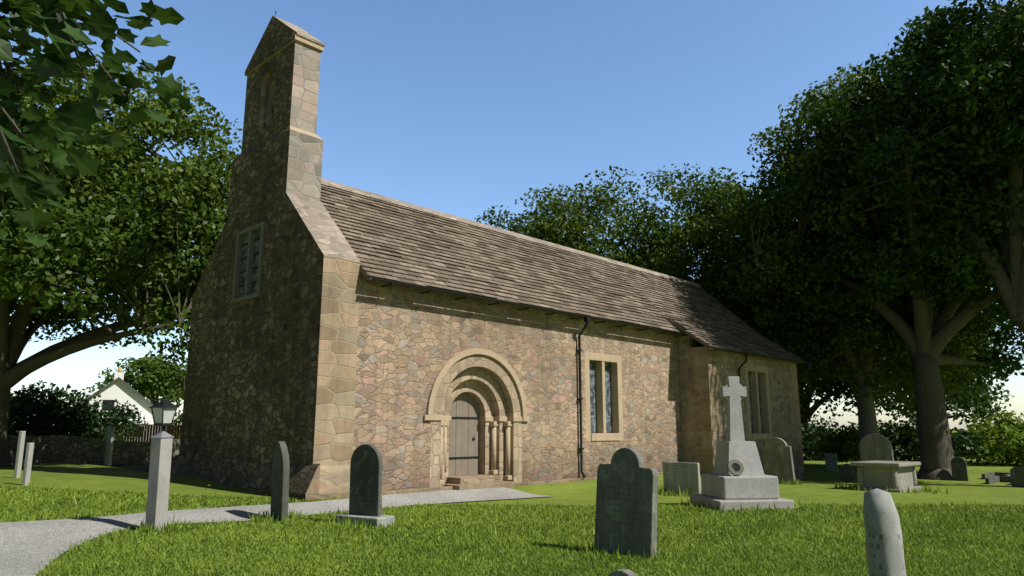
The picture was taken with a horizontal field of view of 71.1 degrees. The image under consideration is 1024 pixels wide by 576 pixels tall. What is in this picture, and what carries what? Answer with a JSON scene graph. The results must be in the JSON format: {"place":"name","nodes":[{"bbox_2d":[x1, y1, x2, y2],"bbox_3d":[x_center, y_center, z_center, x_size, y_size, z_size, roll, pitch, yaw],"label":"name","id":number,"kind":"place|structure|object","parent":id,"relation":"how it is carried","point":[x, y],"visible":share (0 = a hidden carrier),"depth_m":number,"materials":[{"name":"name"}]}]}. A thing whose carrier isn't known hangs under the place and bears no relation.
{"place":"outdoors","nodes":[
{"label":"outdoors","id":0,"kind":"place"},
{"bbox_2d":[0,0,191,254],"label":"branch","id":1,"kind":"object","parent":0,"point":[73,121],"depth_m":5.45,"materials":[{"name":"green plant"}]},
{"bbox_2d":[0,487,549,575],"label":"church path","id":2,"kind":"structure","parent":0,"point":[26,547],"depth_m":11.98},
{"bbox_2d":[0,474,1023,575],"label":"lawn","id":3,"kind":"structure","parent":0,"point":[996,528],"depth_m":10.46,"materials":[{"name":"green plant"}]},
{"bbox_2d":[0,430,1023,575],"bbox_3d":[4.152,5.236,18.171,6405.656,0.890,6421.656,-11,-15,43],"label":"ground","id":4,"kind":"structure","parent":0,"point":[819,481],"depth_m":18.37,"materials":[{"name":"green plant"}]},
{"bbox_2d":[8,420,19,434],"bbox_3d":[-24.701,5.429,28.088,4.644,3.237,9.426,-11,-15,43],"label":"hedge","id":5,"kind":"object","parent":4,"relation":"on","point":[10,428],"visible":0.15,"depth_m":31.23,"materials":[{"name":"green plant"}]},
{"bbox_2d":[14,431,25,477],"bbox_3d":[-12.413,4.342,18.051,0.090,1.450,0.120,-1,-9,14],"label":"leaning headstone","id":6,"kind":"object","parent":4,"relation":"on","point":[19,455],"visible":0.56,"depth_m":18.04,"materials":[{"name":"grey stone"}]},
{"bbox_2d":[22,443,33,485],"bbox_3d":[-10.754,4.058,15.903,0.090,1.220,0.120,-1,-9,14],"label":"leaning headstone","id":7,"kind":"object","parent":4,"relation":"on","point":[28,464],"visible":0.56,"depth_m":15.89,"materials":[{"name":"grey stone"}]},
{"bbox_2d":[8,380,147,440],"bbox_3d":[-22.830,6.300,35.042,5.621,3.604,9.313,-11,-15,43],"label":"hedge","id":8,"kind":"object","parent":4,"relation":"on","point":[30,414],"visible":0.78,"depth_m":34.95,"materials":[{"name":"green plant"}]},
{"bbox_2d":[7,435,179,466],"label":"boundary wall","id":9,"kind":"structure","parent":4,"relation":"on","point":[63,448],"depth_m":27.71,"materials":[{"name":"stone"}]},
{"bbox_2d":[10,381,183,433],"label":"treeline","id":10,"kind":"object","parent":4,"relation":"on","point":[178,419],"visible":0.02,"depth_m":150.17,"materials":[{"name":"green plant"}]},
{"bbox_2d":[103,425,114,466],"bbox_3d":[-14.204,5.740,25.246,0.520,1.770,0.100,-11,-15,43],"label":"headstone","id":11,"kind":"object","parent":4,"relation":"on","point":[109,445],"visible":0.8,"depth_m":25.18,"materials":[{"name":"grey stone"}]},
{"bbox_2d":[82,367,155,441],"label":"white house","id":12,"kind":"structure","parent":4,"relation":"on","point":[118,388],"depth_m":54.66,"materials":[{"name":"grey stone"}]},
{"bbox_2d":[0,54,242,466],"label":"sycamore tree","id":13,"kind":"object","parent":4,"relation":"on","point":[82,231],"depth_m":23.51,"materials":[{"name":"green plant"}]},
{"bbox_2d":[91,350,186,404],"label":"tree","id":14,"kind":"object","parent":4,"relation":"on","point":[169,380],"depth_m":77.39,"materials":[{"name":"green plant"}]},
{"bbox_2d":[97,424,181,441],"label":"garden fence","id":15,"kind":"object","parent":4,"relation":"on","point":[168,429],"visible":0.02,"depth_m":43.40,"materials":[{"name":"brown wood"}]},
{"bbox_2d":[126,456,173,471],"bbox_3d":[-11.345,5.412,23.367,1.000,1.709,1.900,-8,-14,35],"label":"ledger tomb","id":16,"kind":"object","parent":4,"relation":"on","point":[145,468],"visible":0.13,"depth_m":22.52,"materials":[{"name":"grey stone"}]},
{"bbox_2d":[145,395,179,531],"bbox_3d":[-5.722,3.049,11.633,0.340,2.580,0.340,-5,-11,24],"label":"lamp post","id":17,"kind":"object","parent":4,"relation":"on","point":[164,412],"visible":0.82,"depth_m":11.58,"materials":[{"name":"grey stone"},{"name":"glass"},{"name":"concrete"}]},
{"bbox_2d":[270,441,288,520],"bbox_3d":[-4.185,3.655,12.921,0.120,1.747,0.620,6,-11,-36],"label":"gravestone","id":18,"kind":"object","parent":4,"relation":"on","point":[280,485],"visible":0.84,"depth_m":12.81,"materials":[{"name":"grey stone"}]},
{"bbox_2d":[336,444,394,527],"bbox_3d":[-2.518,3.558,12.333,1.000,1.710,0.420,-7,-12,33],"label":"arched headstone","id":19,"kind":"object","parent":4,"relation":"on","point":[366,481],"visible":0.66,"depth_m":12.28,"materials":[{"name":"grey stone"}]},
{"bbox_2d":[170,11,811,500],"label":"church","id":20,"kind":"structure","parent":4,"relation":"on","point":[336,325],"depth_m":19.66,"materials":[{"name":"stone"}]},
{"bbox_2d":[608,569,636,575],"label":"gravestone","id":21,"kind":"object","parent":4,"relation":"on","point":[623,572],"visible":1,"depth_m":5.79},
{"bbox_2d":[594,448,657,558],"bbox_3d":[1.526,3.039,9.628,0.920,1.750,0.130,-7,-16,44],"label":"gravestone","id":22,"kind":"object","parent":4,"relation":"on","point":[626,502],"visible":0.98,"depth_m":9.58,"materials":[{"name":"grey stone"}]},
{"bbox_2d":[663,462,700,494],"bbox_3d":[4.345,5.050,18.338,0.100,1.150,1.050,9,-14,-43],"label":"headstone","id":23,"kind":"object","parent":4,"relation":"on","point":[685,475],"visible":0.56,"depth_m":18.31,"materials":[{"name":"grey stone"}]},
{"bbox_2d":[601,163,842,416],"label":"tree","id":24,"kind":"object","parent":4,"relation":"on","point":[683,252],"depth_m":40.64,"materials":[{"name":"green plant"}]},
{"bbox_2d":[690,376,793,510],"bbox_3d":[4.836,3.437,15.438,1.600,3.050,1.600,2,-11,-8],"label":"war memorial cross","id":25,"kind":"object","parent":4,"relation":"on","point":[737,477],"visible":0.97,"depth_m":15.03,"materials":[{"name":"stone"}]},
{"bbox_2d":[762,438,795,482],"bbox_3d":[8.430,5.631,22.657,0.920,1.770,0.130,-13,-14,43],"label":"shouldered headstone","id":26,"kind":"object","parent":4,"relation":"on","point":[777,458],"visible":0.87,"depth_m":22.61,"materials":[{"name":"grey stone"}]},
{"bbox_2d":[824,453,837,471],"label":"headstone","id":27,"kind":"object","parent":4,"relation":"on","point":[831,463],"visible":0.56,"depth_m":34.02,"materials":[{"name":"grey stone"}]},
{"bbox_2d":[808,424,859,466],"bbox_3d":[17.772,8.393,38.215,3.641,2.314,3.589,-11,-15,43],"label":"hedge","id":28,"kind":"object","parent":4,"relation":"on","point":[844,445],"visible":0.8,"depth_m":38.03,"materials":[{"name":"green plant"}]},
{"bbox_2d":[790,316,884,424],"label":"tree","id":29,"kind":"object","parent":4,"relation":"on","point":[829,391],"depth_m":51.01,"materials":[{"name":"green plant"}]},
{"bbox_2d":[840,464,854,482],"bbox_3d":[12.912,7.295,27.564,0.500,1.050,0.100,-11,-15,43],"label":"headstone","id":30,"kind":"object","parent":4,"relation":"on","point":[847,473],"visible":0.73,"depth_m":27.55,"materials":[{"name":"grey stone"}]},
{"bbox_2d":[708,56,1008,460],"bbox_3d":[17.414,-0.687,36.431,12.904,20.650,14.676,-11,-15,43],"label":"tall ash tree","id":31,"kind":"object","parent":4,"relation":"on","point":[759,208],"depth_m":34.43,"materials":[{"name":"green plant"}]},
{"bbox_2d":[859,433,893,460],"bbox_3d":[12.029,5.826,23.575,1.000,2.050,0.140,-12,-14,43],"label":"gravestone","id":32,"kind":"object","parent":4,"relation":"on","point":[875,446],"visible":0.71,"depth_m":23.61,"materials":[{"name":"grey stone"}]},
{"bbox_2d":[863,488,905,575],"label":"gravestone","id":33,"kind":"object","parent":4,"relation":"on","point":[884,545],"visible":1,"depth_m":5.66,"materials":[{"name":"grey stone"}]},
{"bbox_2d":[850,460,920,492],"bbox_3d":[10.765,5.537,20.527,1.270,1.090,2.320,-10,-16,41],"label":"chest tomb","id":34,"kind":"object","parent":4,"relation":"on","point":[896,476],"visible":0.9,"depth_m":19.94,"materials":[{"name":"stone"}]},
{"bbox_2d":[748,16,1023,480],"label":"tree","id":35,"kind":"object","parent":4,"relation":"on","point":[968,261],"depth_m":30.09,"materials":[{"name":"green plant"}]},
{"bbox_2d":[801,414,988,461],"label":"hedge line","id":36,"kind":"object","parent":4,"relation":"on","point":[905,438],"visible":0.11,"depth_m":42.85,"materials":[{"name":"green plant"}]},
{"bbox_2d":[951,457,968,480],"bbox_3d":[18.191,7.521,29.118,0.550,1.300,0.100,-11,-15,43],"label":"headstone","id":37,"kind":"object","parent":4,"relation":"on","point":[959,468],"visible":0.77,"depth_m":29.11,"materials":[{"name":"grey stone"}]},
{"bbox_2d":[956,410,1023,465],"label":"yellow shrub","id":38,"kind":"object","parent":4,"relation":"on","point":[1004,434],"visible":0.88,"depth_m":41.45,"materials":[{"name":"green plant"}]},
{"bbox_2d":[981,472,1010,478],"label":"grave kerb","id":39,"kind":"structure","parent":4,"relation":"on","point":[987,475],"depth_m":30.97,"materials":[{"name":"grey stone"}]},
{"bbox_2d":[985,476,1011,484],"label":"grave kerb","id":40,"kind":"structure","parent":4,"relation":"on","point":[994,479],"depth_m":28.10,"materials":[{"name":"grey stone"}]},
{"bbox_2d":[1010,466,1023,487],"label":"headstone","id":41,"kind":"object","parent":4,"relation":"on","point":[1017,475],"visible":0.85,"depth_m":25.37,"materials":[{"name":"grey stone"}]},
{"bbox_2d":[0,0,1023,429],"label":"sky","id":42,"kind":"structure","parent":0,"point":[460,108],"materials":[{"name":"blue"}]},
{"bbox_2d":[474,165,706,283],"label":"tree","id":43,"kind":"object","parent":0,"point":[553,233],"depth_m":43.05,"materials":[{"name":"green plant"}]},
{"bbox_2d":[827,306,1023,427],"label":"tree","id":44,"kind":"object","parent":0,"point":[984,403],"depth_m":48.96,"materials":[{"name":"green plant"}]},
{"bbox_2d":[848,0,1023,332],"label":"tree","id":45,"kind":"object","parent":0,"point":[989,146],"depth_m":26.53,"materials":[{"name":"green plant"}]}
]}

